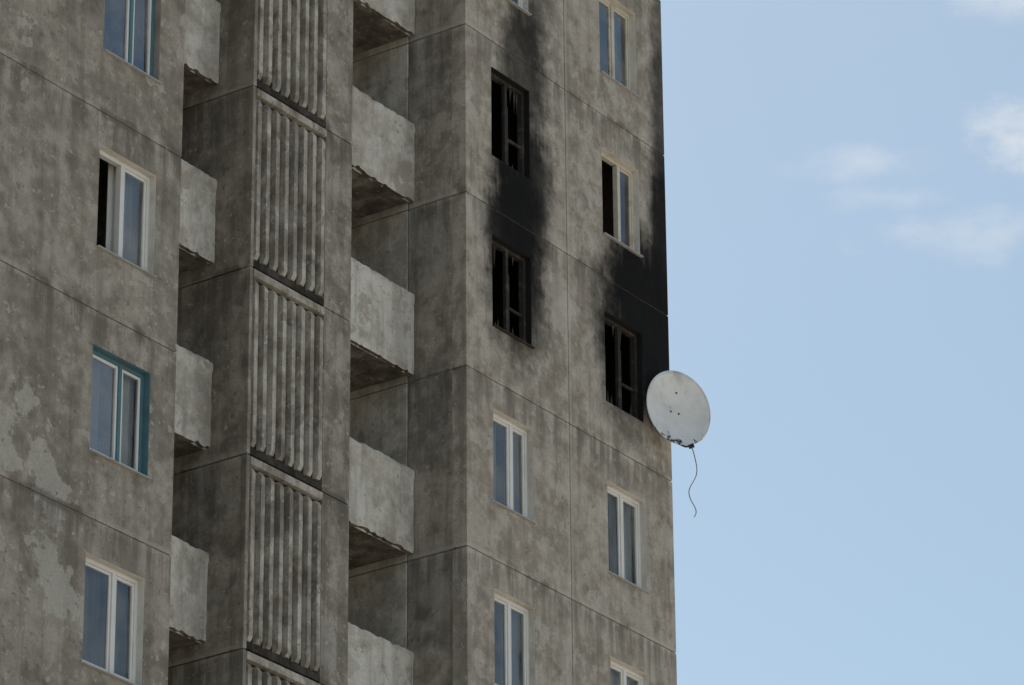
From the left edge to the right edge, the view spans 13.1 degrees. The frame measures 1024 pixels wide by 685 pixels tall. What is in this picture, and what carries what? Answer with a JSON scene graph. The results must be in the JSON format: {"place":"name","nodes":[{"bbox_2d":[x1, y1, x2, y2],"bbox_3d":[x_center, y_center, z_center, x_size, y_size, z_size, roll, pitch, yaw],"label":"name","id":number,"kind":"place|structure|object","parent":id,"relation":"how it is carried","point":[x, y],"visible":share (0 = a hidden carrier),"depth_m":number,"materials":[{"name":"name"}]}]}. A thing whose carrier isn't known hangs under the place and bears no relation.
{"place":"outdoors","nodes":[
{"label":"outdoors","id":0,"kind":"place"},
{"bbox_2d":[660,0,1023,684],"label":"sky","id":1,"kind":"structure","parent":0,"point":[844,179],"materials":[{"name":"blue"}]},
{"label":"ground","id":2,"kind":"structure","parent":0,"visible":0},
{"bbox_2d":[97,0,452,684],"bbox_3d":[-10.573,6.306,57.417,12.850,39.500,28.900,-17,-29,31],"label":"side and back walls","id":3,"kind":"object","parent":2,"relation":"on","point":[409,606],"visible":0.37,"depth_m":63.50,"materials":[{"name":"concrete"}]},
{"bbox_2d":[0,0,185,684],"bbox_3d":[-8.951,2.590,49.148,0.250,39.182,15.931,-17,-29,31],"label":"wall panels","id":4,"kind":"object","parent":3,"relation":"attached to","point":[54,140],"visible":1,"depth_m":55.79,"materials":[{"name":"concrete"}]},
{"bbox_2d":[169,0,408,650],"bbox_3d":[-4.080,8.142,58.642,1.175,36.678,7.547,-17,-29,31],"label":"balcony slabs","id":5,"kind":"structure","parent":3,"relation":"attached to","point":[371,30],"depth_m":65.10,"materials":[{"name":"concrete"}]},
{"bbox_2d":[169,0,414,684],"bbox_3d":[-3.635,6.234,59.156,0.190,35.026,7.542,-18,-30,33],"label":"balcony parapets","id":6,"kind":"object","parent":3,"relation":"attached to","point":[381,496],"visible":0.56,"depth_m":63.29,"materials":[{"name":"concrete"}]},
{"bbox_2d":[237,0,352,684],"bbox_3d":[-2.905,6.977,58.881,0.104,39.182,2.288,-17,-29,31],"label":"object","id":7,"kind":"object","parent":3,"relation":"attached to","point":[328,491],"visible":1,"depth_m":62.18,"materials":[{"name":"concrete"}]},
{"bbox_2d":[246,0,326,684],"bbox_3d":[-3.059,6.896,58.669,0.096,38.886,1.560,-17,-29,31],"label":"panel ribs","id":8,"kind":"object","parent":7,"relation":"attached to","point":[284,579],"visible":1,"depth_m":61.81,"materials":[{"name":"concrete"}]},
{"bbox_2d":[0,18,674,677],"bbox_3d":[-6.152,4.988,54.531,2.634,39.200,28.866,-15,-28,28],"label":"panel joints","id":9,"kind":"object","parent":3,"relation":"attached to","point":[394,386],"visible":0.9,"depth_m":65.18,"materials":[{"name":"grey concrete"}]},
{"bbox_2d":[81,0,650,684],"bbox_3d":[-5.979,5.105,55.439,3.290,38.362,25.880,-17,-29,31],"label":"windows","id":10,"kind":"structure","parent":3,"relation":"attached to","point":[115,576],"depth_m":64.82,"materials":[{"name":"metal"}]},
{"bbox_2d":[82,13,634,684],"bbox_3d":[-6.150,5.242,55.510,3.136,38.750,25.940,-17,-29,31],"label":"window panes","id":11,"kind":"object","parent":10,"relation":"in","point":[94,619],"visible":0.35,"depth_m":57.50,"materials":[{"name":"glass"}]},
{"bbox_2d":[99,0,635,684],"bbox_3d":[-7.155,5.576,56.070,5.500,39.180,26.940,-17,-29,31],"label":"rooms","id":12,"kind":"object","parent":3,"relation":"attached to","point":[497,254],"visible":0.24,"depth_m":68.85,"materials":[{"name":"paper"}]},
{"bbox_2d":[452,0,676,684],"bbox_3d":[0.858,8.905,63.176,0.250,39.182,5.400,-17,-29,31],"label":"wall panels","id":13,"kind":"object","parent":3,"relation":"attached to","point":[549,197],"visible":1,"depth_m":66.86,"materials":[{"name":"concrete"}]},
{"bbox_2d":[646,370,710,516],"bbox_3d":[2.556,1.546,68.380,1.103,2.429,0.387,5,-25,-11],"label":"satellite dish","id":14,"kind":"object","parent":13,"relation":"attached to","point":[678,408],"visible":1,"depth_m":68.71,"materials":[{"name":"metal"}]}
]}

